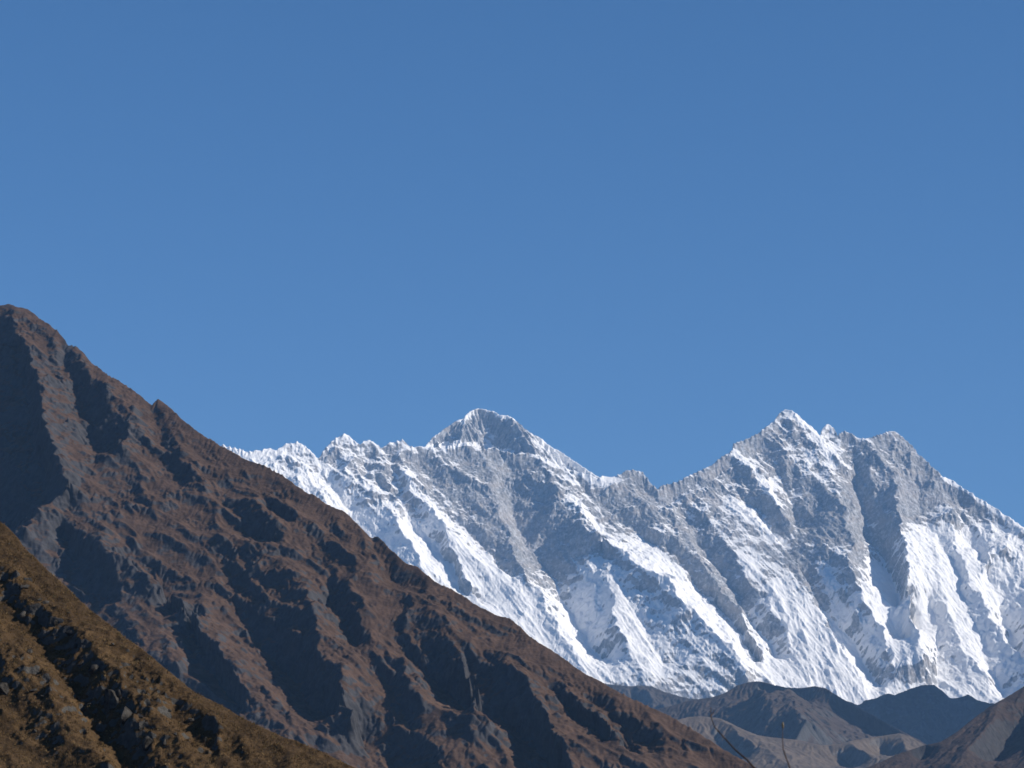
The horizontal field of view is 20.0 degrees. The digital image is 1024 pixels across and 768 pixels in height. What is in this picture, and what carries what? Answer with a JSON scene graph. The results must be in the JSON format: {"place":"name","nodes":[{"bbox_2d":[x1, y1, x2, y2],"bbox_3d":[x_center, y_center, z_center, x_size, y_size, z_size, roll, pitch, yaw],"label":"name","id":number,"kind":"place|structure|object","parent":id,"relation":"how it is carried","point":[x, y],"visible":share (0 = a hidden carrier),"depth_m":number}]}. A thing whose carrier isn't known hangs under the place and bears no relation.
{"place":"outdoors","nodes":[
{"label":"outdoors","id":0,"kind":"place"},
{"bbox_2d":[0,521,353,767],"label":"grassy hillside","id":1,"kind":"structure","parent":0,"point":[128,734],"depth_m":296.48},
{"bbox_2d":[0,682,8,694],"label":"rock outcrop","id":2,"kind":"object","parent":1,"relation":"on","point":[4,688],"visible":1,"depth_m":301.03},
{"bbox_2d":[19,611,25,617],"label":"boulder","id":3,"kind":"object","parent":1,"relation":"on","point":[22,614],"visible":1,"depth_m":315.21},
{"bbox_2d":[65,630,72,635],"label":"rock outcrop","id":4,"kind":"object","parent":1,"relation":"on","point":[69,632],"visible":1,"depth_m":310.32},
{"bbox_2d":[88,664,99,673],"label":"rock outcrop","id":5,"kind":"object","parent":1,"relation":"on","point":[93,668],"visible":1,"depth_m":302.79},
{"bbox_2d":[104,689,118,713],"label":"rock outcrop","id":6,"kind":"object","parent":1,"relation":"on","point":[111,700],"visible":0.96,"depth_m":296.86},
{"bbox_2d":[115,689,120,696],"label":"boulder","id":7,"kind":"object","parent":1,"relation":"on","point":[118,693],"visible":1,"depth_m":297.07},
{"bbox_2d":[120,706,132,724],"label":"rock outcrop","id":8,"kind":"object","parent":1,"relation":"on","point":[126,713],"visible":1,"depth_m":293.24},
{"bbox_2d":[138,721,142,730],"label":"boulder","id":9,"kind":"object","parent":1,"relation":"on","point":[140,726],"visible":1,"depth_m":291.20},
{"bbox_2d":[142,736,152,750],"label":"rock outcrop","id":10,"kind":"object","parent":1,"relation":"on","point":[147,741],"visible":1,"depth_m":288.46},
{"bbox_2d":[0,304,755,767],"bbox_3d":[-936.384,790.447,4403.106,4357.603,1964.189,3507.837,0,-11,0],"label":"brown ridge","id":11,"kind":"structure","parent":0,"point":[168,538],"depth_m":3863.66},
{"bbox_2d":[0,0,1023,526],"label":"sky","id":12,"kind":"structure","parent":0,"point":[637,235]},
{"bbox_2d":[221,410,1023,704],"bbox_3d":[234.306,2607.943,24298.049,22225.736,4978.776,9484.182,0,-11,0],"label":"snow mountain","id":13,"kind":"structure","parent":0,"point":[788,548],"depth_m":23348.93},
{"bbox_2d":[425,408,598,477],"bbox_3d":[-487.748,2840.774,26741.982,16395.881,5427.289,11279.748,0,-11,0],"label":"snow summit","id":14,"kind":"structure","parent":13,"relation":"attached to","point":[482,428],"depth_m":27156.78},
{"bbox_2d":[656,681,926,744],"bbox_3d":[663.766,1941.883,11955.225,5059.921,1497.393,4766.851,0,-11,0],"label":"brown hill","id":15,"kind":"structure","parent":0,"point":[818,715],"depth_m":11855.02},
{"bbox_2d":[604,683,993,744],"bbox_3d":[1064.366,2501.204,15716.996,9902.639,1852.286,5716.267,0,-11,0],"label":"shaded hills","id":16,"kind":"structure","parent":0,"point":[928,714],"depth_m":15422.76},
{"bbox_2d":[678,716,923,767],"bbox_3d":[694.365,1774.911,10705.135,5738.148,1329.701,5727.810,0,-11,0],"label":"tan foothills","id":17,"kind":"structure","parent":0,"point":[756,751],"depth_m":10355.96},
{"bbox_2d":[867,687,1023,767],"bbox_3d":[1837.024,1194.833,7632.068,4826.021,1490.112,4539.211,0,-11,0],"label":"dark hillside","id":18,"kind":"structure","parent":0,"point":[991,736],"depth_m":7023.72},
{"bbox_3d":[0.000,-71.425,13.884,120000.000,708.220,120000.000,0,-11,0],"label":"valley ground","id":19,"kind":"structure","parent":0,"visible":0},
{"bbox_2d":[710,710,754,767],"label":"dry stalk","id":20,"kind":"object","parent":19,"relation":"on","point":[747,760],"visible":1,"depth_m":8.07},
{"bbox_2d":[781,722,790,767],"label":"dry stalk","id":21,"kind":"object","parent":19,"relation":"on","point":[782,725],"visible":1,"depth_m":8.31}
]}

